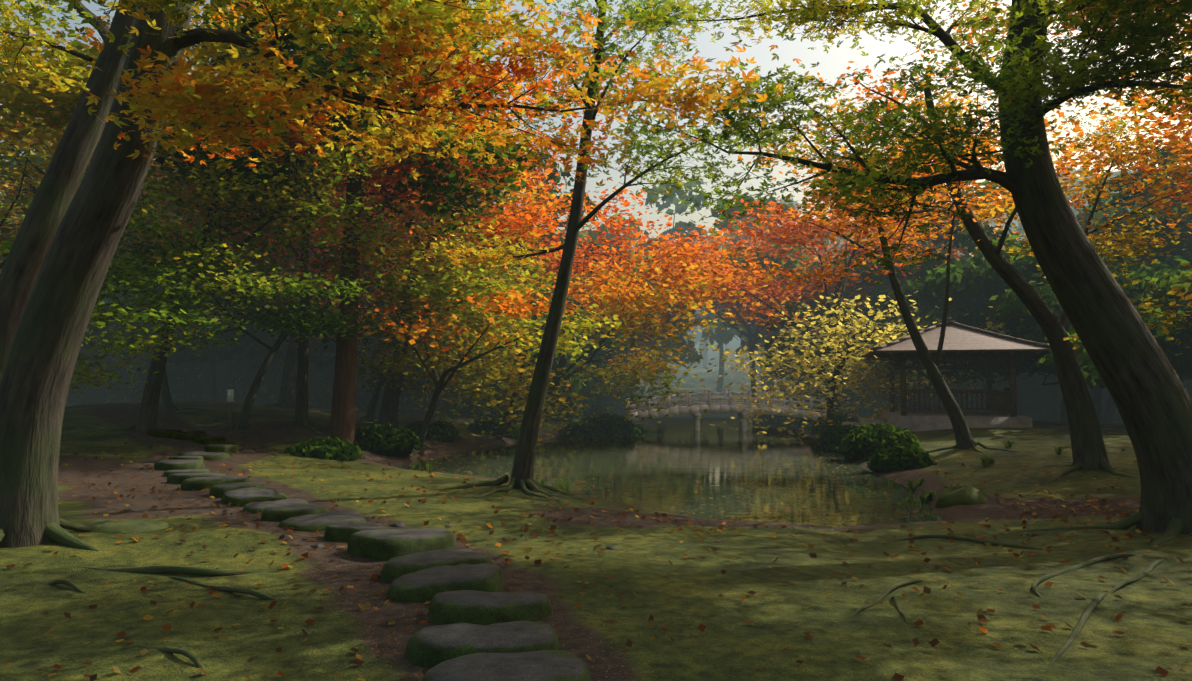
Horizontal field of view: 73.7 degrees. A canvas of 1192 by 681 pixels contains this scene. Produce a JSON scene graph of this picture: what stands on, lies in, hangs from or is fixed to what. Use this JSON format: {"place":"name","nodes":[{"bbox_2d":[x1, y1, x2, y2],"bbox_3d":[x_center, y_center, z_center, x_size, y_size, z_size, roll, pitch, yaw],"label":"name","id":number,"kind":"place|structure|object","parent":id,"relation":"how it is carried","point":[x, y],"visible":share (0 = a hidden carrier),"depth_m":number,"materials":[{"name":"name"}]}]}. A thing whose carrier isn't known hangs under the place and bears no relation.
{"place":"outdoors","nodes":[
{"label":"outdoors","id":0,"kind":"place"},
{"bbox_2d":[0,10,167,268],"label":"thin maple","id":1,"kind":"object","parent":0,"point":[24,201],"depth_m":19.86,"materials":[{"name":"plant"}]},
{"bbox_2d":[0,0,316,295],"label":"yellow maple","id":2,"kind":"object","parent":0,"point":[14,116],"depth_m":18.88,"materials":[{"name":"plant"}]},
{"bbox_2d":[0,328,1191,680],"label":"ground","id":3,"kind":"structure","parent":0,"point":[732,644],"depth_m":6.57,"materials":[{"name":"green plant"}]},
{"bbox_2d":[0,111,341,411],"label":"thin maple","id":4,"kind":"object","parent":3,"relation":"on","point":[14,190],"depth_m":23.38,"materials":[{"name":"plant"}]},
{"bbox_2d":[173,405,199,412],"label":"tree roots","id":5,"kind":"object","parent":3,"relation":"on","point":[175,408],"visible":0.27,"depth_m":23.87,"materials":[{"name":"brown wood"}]},
{"bbox_2d":[0,0,412,431],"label":"leaning tree","id":6,"kind":"object","parent":3,"relation":"on","point":[172,253],"depth_m":16.28,"materials":[{"name":"green plant"}]},
{"bbox_2d":[95,423,158,431],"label":"tree roots","id":7,"kind":"object","parent":6,"relation":"attached to","point":[131,426],"visible":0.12,"depth_m":18.93,"materials":[{"name":"brown wood"}]},
{"bbox_2d":[229,402,231,432],"bbox_3d":[-9.377,1.963,20.378,0.040,1.220,0.040,0,-3,1],"label":"sign post","id":8,"kind":"object","parent":3,"relation":"on","point":[230,409],"visible":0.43,"depth_m":20.36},
{"bbox_2d":[227,389,233,401],"bbox_3d":[-9.377,1.413,20.382,0.170,0.320,0.010,0,-3,1],"label":"sign plate","id":9,"kind":"object","parent":8,"relation":"attached to","point":[230,395],"visible":1,"depth_m":20.38,"materials":[{"name":"white metal"}]},
{"bbox_2d":[0,35,547,429],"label":"thin maple","id":10,"kind":"object","parent":3,"relation":"on","point":[302,236],"depth_m":19.74,"materials":[{"name":"plant"}]},
{"bbox_2d":[217,422,262,434],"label":"tree roots","id":11,"kind":"object","parent":10,"relation":"attached to","point":[237,426],"visible":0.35,"depth_m":20.92,"materials":[{"name":"brown wood"}]},
{"bbox_2d":[146,61,508,425],"bbox_3d":[-7.461,-2.053,21.821,10.464,9.719,7.914,-3,-4,43],"label":"forked tree","id":12,"kind":"object","parent":3,"relation":"on","point":[386,164],"depth_m":21.45,"materials":[{"name":"plant"}]},
{"bbox_2d":[302,418,328,434],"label":"tree roots","id":13,"kind":"object","parent":12,"relation":"attached to","point":[305,423],"visible":0.31,"depth_m":22.21,"materials":[{"name":"brown wood"}]},
{"bbox_2d":[127,41,539,408],"bbox_3d":[-10.280,-4.282,28.656,17.159,14.045,15.762,0,-3,1],"label":"orange maple","id":14,"kind":"object","parent":3,"relation":"on","point":[287,397],"depth_m":27.33,"materials":[{"name":"orange plant"}]},
{"bbox_2d":[149,0,549,442],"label":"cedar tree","id":15,"kind":"object","parent":3,"relation":"on","point":[319,60],"depth_m":19.37,"materials":[{"name":"plant"}]},
{"bbox_2d":[269,435,409,460],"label":"tree roots","id":16,"kind":"object","parent":15,"relation":"attached to","point":[295,441],"visible":0.12,"depth_m":19.87,"materials":[{"name":"brown wood"}]},
{"bbox_2d":[105,188,604,421],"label":"maple","id":17,"kind":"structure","parent":3,"relation":"on","point":[448,285],"depth_m":22.47,"materials":[{"name":"plant"}]},
{"bbox_2d":[355,415,398,425],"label":"tree roots","id":18,"kind":"object","parent":17,"relation":"attached to","point":[374,419],"visible":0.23,"depth_m":26.44,"materials":[{"name":"brown wood"}]},
{"bbox_2d":[56,4,678,428],"bbox_3d":[-6.209,-3.094,25.602,17.906,12.502,14.465,0,-3,1],"label":"orange maple","id":19,"kind":"object","parent":3,"relation":"on","point":[519,224],"depth_m":24.78,"materials":[{"name":"orange plant"}]},
{"bbox_2d":[355,421,377,426],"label":"roots","id":20,"kind":"object","parent":19,"relation":"attached to","point":[372,424],"visible":0.17,"depth_m":24.74,"materials":[{"name":"plant"}]},
{"bbox_2d":[147,428,590,680],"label":"stepping stones","id":21,"kind":"object","parent":3,"relation":"on","point":[486,629],"visible":0.98,"depth_m":5.73,"materials":[{"name":"grey stone"}]},
{"bbox_2d":[123,508,616,549],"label":"path pebbles","id":22,"kind":"object","parent":3,"relation":"on","point":[397,524],"visible":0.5,"depth_m":9.02,"materials":[{"name":"stone"}]},
{"bbox_2d":[0,0,800,547],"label":"tree","id":23,"kind":"object","parent":3,"relation":"on","point":[434,17],"depth_m":7.06,"materials":[{"name":"orange plant"}]},
{"bbox_2d":[0,518,276,667],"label":"tree roots","id":24,"kind":"object","parent":23,"relation":"attached to","point":[56,533],"visible":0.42,"depth_m":6.48,"materials":[{"name":"brown wood"}]},
{"bbox_2d":[265,210,641,444],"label":"maple","id":25,"kind":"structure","parent":3,"relation":"on","point":[441,334],"depth_m":20.96,"materials":[{"name":"orange plant"}]},
{"bbox_2d":[297,247,696,440],"bbox_3d":[-3.744,0.061,25.726,14.018,7.058,10.185,0,-3,1],"label":"thin maple","id":26,"kind":"object","parent":3,"relation":"on","point":[638,290],"depth_m":24.17,"materials":[{"name":"orange plant"}]},
{"bbox_2d":[488,433,507,443],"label":"tree roots","id":27,"kind":"object","parent":26,"relation":"attached to","point":[502,439],"visible":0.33,"depth_m":26.90,"materials":[{"name":"brown wood"}]},
{"bbox_2d":[83,485,987,533],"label":"mossy boulders","id":28,"kind":"object","parent":3,"relation":"on","point":[959,495],"visible":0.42,"depth_m":8.21,"materials":[{"name":"green stone"}]},
{"bbox_2d":[329,191,755,446],"bbox_3d":[-1.793,-0.571,30.203,14.377,10.434,16.181,0,-3,1],"label":"tree","id":29,"kind":"object","parent":3,"relation":"on","point":[513,381],"depth_m":27.16,"materials":[{"name":"orange plant"}]},
{"bbox_2d":[0,118,1191,423],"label":"forest","id":30,"kind":"object","parent":3,"relation":"on","point":[976,276],"depth_m":32.53,"materials":[{"name":"plant"}]},
{"bbox_2d":[0,432,1191,680],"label":"fallen leaves","id":31,"kind":"object","parent":3,"relation":"on","point":[650,620],"visible":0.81,"depth_m":7.79,"materials":[{"name":"orange plant"}]},
{"bbox_2d":[284,402,936,472],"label":"shrubs","id":32,"kind":"object","parent":3,"relation":"on","point":[887,462],"depth_m":20.77,"materials":[{"name":"green plant"}]},
{"bbox_2d":[426,0,829,488],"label":"slim tree","id":33,"kind":"object","parent":3,"relation":"on","point":[612,47],"depth_m":12.63,"materials":[{"name":"plant"}]},
{"bbox_2d":[433,474,587,506],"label":"tree roots","id":34,"kind":"object","parent":33,"relation":"attached to","point":[539,487],"visible":0.38,"depth_m":12.54,"materials":[{"name":"brown wood"}]},
{"bbox_2d":[66,313,1191,421],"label":"hedge","id":35,"kind":"object","parent":3,"relation":"on","point":[189,387],"visible":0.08,"depth_m":32.82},
{"bbox_2d":[626,390,834,430],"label":"bridge","id":36,"kind":"structure","parent":3,"relation":"on","point":[695,410],"depth_m":33.33,"materials":[{"name":"grey wood"}]},
{"bbox_2d":[412,441,1068,506],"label":"grass tufts","id":37,"kind":"object","parent":3,"relation":"on","point":[930,496],"visible":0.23,"depth_m":15.26,"materials":[{"name":"green plant"}]},
{"bbox_2d":[628,196,889,418],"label":"orange maple","id":38,"kind":"object","parent":3,"relation":"on","point":[778,218],"depth_m":43.40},
{"bbox_2d":[634,143,953,415],"bbox_3d":[8.567,-2.020,35.267,14.806,11.956,15.069,0,-3,1],"label":"maple","id":39,"kind":"object","parent":3,"relation":"on","point":[754,289],"depth_m":34.07,"materials":[{"name":"orange plant"}]},
{"bbox_2d":[676,288,951,446],"bbox_3d":[7.961,1.620,26.729,10.274,6.622,7.527,0,-3,1],"label":"weeping tree","id":40,"kind":"object","parent":3,"relation":"on","point":[835,340],"depth_m":26.61,"materials":[{"name":"yellow plant"}]},
{"bbox_2d":[560,0,1191,533],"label":"tree","id":41,"kind":"object","parent":3,"relation":"on","point":[1104,70],"depth_m":8.38,"materials":[{"name":"brown plant"}]},
{"bbox_2d":[851,511,1183,666],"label":"tree roots","id":42,"kind":"object","parent":41,"relation":"attached to","point":[1174,528],"visible":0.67,"depth_m":7.27,"materials":[{"name":"brown wood"}]},
{"bbox_2d":[761,136,1026,322],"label":"maple","id":43,"kind":"object","parent":3,"relation":"on","point":[843,247],"depth_m":40.25,"materials":[{"name":"plant"}]},
{"bbox_2d":[732,50,1129,448],"bbox_3d":[7.563,-1.789,19.263,9.966,9.775,6.920,1,-3,-23],"label":"tree","id":44,"kind":"object","parent":3,"relation":"on","point":[993,211],"depth_m":19.03,"materials":[{"name":"orange plant"}]},
{"bbox_2d":[929,440,1021,453],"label":"tree roots","id":45,"kind":"object","parent":44,"relation":"attached to","point":[973,443],"visible":0.48,"depth_m":18.84,"materials":[{"name":"brown wood"}]},
{"bbox_2d":[842,411,1031,431],"bbox_3d":[10.780,2.814,25.906,5.250,0.840,3.900,-1,-3,14],"label":"pavilion base","id":46,"kind":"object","parent":3,"relation":"on","point":[915,421],"depth_m":24.10,"materials":[{"name":"grey stone"}]},
{"bbox_2d":[861,349,1049,416],"bbox_3d":[11.434,1.391,25.812,5.000,1.991,5.000,-1,-3,14],"label":"gazebo frame","id":47,"kind":"object","parent":46,"relation":"on","point":[1000,401],"visible":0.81,"depth_m":24.34,"materials":[{"name":"wood"}]},
{"bbox_2d":[860,317,1050,355],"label":"pavilion roof","id":48,"kind":"structure","parent":47,"relation":"on","point":[958,336],"depth_m":24.28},
{"bbox_2d":[738,0,1191,469],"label":"tree","id":49,"kind":"object","parent":3,"relation":"on","point":[1110,154],"depth_m":14.85,"materials":[{"name":"plant"}]},
{"bbox_2d":[1045,457,1137,481],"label":"tree roots","id":50,"kind":"object","parent":49,"relation":"attached to","point":[1105,464],"visible":0.35,"depth_m":14.54,"materials":[{"name":"brown wood"}]},
{"bbox_2d":[815,284,1134,401],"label":"maple","id":51,"kind":"object","parent":3,"relation":"on","point":[950,373],"depth_m":27.21,"materials":[{"name":"plant"}]},
{"bbox_2d":[1007,7,1191,354],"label":"maple","id":52,"kind":"object","parent":3,"relation":"on","point":[1170,319],"depth_m":12.67,"materials":[{"name":"plant"}]},
{"bbox_2d":[1049,36,1191,301],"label":"maple","id":53,"kind":"object","parent":3,"relation":"on","point":[1182,124],"depth_m":19.51,"materials":[{"name":"orange plant"}]},
{"bbox_2d":[1159,64,1191,202],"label":"maple","id":54,"kind":"object","parent":3,"relation":"on","point":[1189,178],"visible":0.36,"depth_m":19.86,"materials":[{"name":"orange plant"}]},
{"bbox_2d":[0,0,1191,328],"label":"sky","id":55,"kind":"structure","parent":0,"point":[833,64],"materials":[{"name":"white"}]},
{"bbox_2d":[388,418,946,526],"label":"pond water","id":56,"kind":"structure","parent":0,"point":[781,483],"depth_m":18.00,"materials":[{"name":"green liquid"}]},
{"bbox_2d":[409,428,923,521],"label":"floating leaves","id":57,"kind":"object","parent":56,"relation":"on","point":[705,470],"visible":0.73,"depth_m":16.03,"materials":[{"name":"orange plant"}]},
{"bbox_2d":[1049,101,1191,217],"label":"tree","id":58,"kind":"object","parent":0,"point":[1104,125],"depth_m":48.89,"materials":[{"name":"orange plant"}]}
]}

